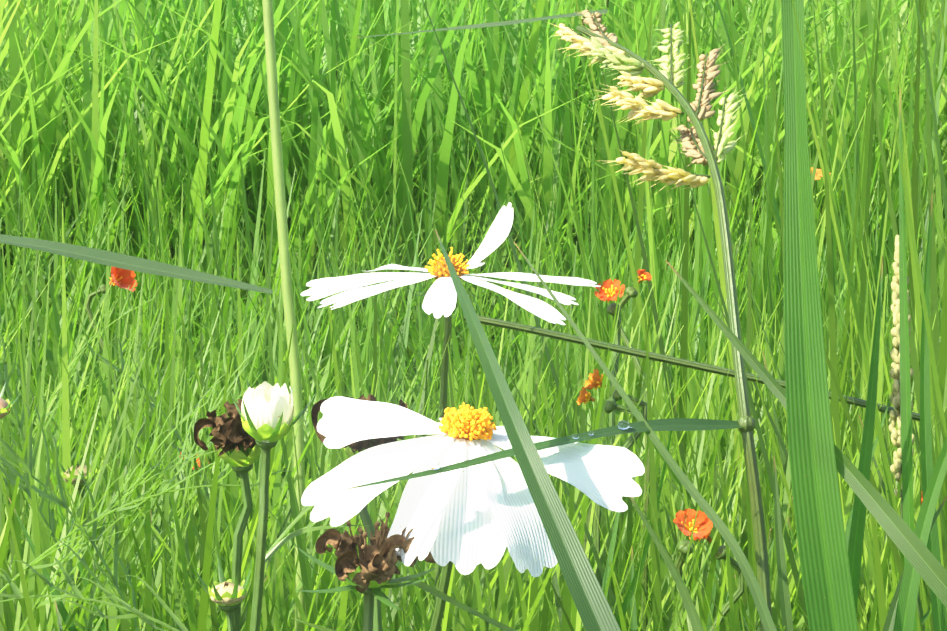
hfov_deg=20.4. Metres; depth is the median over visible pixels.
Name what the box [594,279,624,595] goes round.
orange cosmos
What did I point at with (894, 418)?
spike grass
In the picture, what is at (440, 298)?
cosmos
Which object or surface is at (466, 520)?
cosmos
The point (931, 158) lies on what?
tall meadow grass
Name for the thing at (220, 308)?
meadow grass
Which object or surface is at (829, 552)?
grass
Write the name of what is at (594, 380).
orange cosmos
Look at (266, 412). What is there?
cosmos bud
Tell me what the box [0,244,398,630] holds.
cosmos leaves
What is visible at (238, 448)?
cosmos dead head
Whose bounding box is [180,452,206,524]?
orange cosmos
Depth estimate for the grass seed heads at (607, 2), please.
2.20 m
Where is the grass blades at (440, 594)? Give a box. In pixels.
[265,525,516,630]
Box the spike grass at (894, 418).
[888,235,914,518]
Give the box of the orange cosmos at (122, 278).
[85,267,137,518]
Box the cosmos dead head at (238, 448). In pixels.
[194,399,260,630]
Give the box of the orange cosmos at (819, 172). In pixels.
[810,167,830,179]
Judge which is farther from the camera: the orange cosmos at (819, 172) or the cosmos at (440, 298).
the orange cosmos at (819, 172)
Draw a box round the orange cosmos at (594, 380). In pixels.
[585,369,646,587]
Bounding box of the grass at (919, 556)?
[3,242,946,630]
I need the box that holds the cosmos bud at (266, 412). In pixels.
[229,379,316,630]
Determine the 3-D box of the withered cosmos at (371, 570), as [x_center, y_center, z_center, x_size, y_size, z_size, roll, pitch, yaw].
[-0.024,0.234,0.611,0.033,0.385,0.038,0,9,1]
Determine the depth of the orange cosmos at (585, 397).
0.85 m
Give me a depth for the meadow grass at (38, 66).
1.98 m
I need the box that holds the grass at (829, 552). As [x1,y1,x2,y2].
[9,0,946,630]
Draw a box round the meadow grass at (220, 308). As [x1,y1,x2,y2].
[0,48,946,630]
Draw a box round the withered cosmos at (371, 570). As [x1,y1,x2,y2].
[296,512,436,630]
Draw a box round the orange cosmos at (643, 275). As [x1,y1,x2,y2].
[618,269,651,629]
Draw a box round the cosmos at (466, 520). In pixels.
[301,396,644,630]
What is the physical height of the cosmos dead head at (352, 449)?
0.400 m
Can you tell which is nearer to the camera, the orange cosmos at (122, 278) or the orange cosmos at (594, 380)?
the orange cosmos at (594, 380)
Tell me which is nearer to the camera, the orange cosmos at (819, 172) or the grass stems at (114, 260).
the grass stems at (114, 260)
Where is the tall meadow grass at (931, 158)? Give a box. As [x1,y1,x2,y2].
[285,0,946,630]
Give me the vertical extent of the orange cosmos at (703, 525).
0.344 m
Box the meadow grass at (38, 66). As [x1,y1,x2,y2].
[0,0,946,371]
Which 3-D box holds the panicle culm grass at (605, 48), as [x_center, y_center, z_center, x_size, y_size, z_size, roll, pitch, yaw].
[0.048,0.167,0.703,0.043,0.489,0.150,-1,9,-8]
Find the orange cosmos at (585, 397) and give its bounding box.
[576,387,641,561]
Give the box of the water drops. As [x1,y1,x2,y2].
[430,420,632,469]
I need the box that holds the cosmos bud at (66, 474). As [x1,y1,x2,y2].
[58,452,96,625]
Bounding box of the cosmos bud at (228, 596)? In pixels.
[190,556,252,630]
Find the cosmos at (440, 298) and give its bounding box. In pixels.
[300,202,600,630]
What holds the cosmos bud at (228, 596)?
on the ground
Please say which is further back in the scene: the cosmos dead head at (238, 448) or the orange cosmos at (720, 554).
the orange cosmos at (720, 554)
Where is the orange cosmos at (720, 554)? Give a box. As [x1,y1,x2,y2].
[689,530,743,630]
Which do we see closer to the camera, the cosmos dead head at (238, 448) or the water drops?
the water drops
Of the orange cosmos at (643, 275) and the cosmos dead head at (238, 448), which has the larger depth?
the orange cosmos at (643, 275)
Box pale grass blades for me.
[342,229,743,630]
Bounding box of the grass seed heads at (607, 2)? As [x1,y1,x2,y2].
[336,0,910,132]
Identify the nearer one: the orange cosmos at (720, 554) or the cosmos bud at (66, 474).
the orange cosmos at (720, 554)
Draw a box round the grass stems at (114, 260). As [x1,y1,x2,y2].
[0,0,919,630]
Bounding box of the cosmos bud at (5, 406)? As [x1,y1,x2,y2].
[0,382,19,418]
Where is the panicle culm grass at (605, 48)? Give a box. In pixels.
[545,9,771,630]
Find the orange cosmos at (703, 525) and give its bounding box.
[673,508,712,630]
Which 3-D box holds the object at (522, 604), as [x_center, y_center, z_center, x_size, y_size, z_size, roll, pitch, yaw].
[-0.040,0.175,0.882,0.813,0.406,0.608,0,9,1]
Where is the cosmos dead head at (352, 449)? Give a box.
[311,394,407,630]

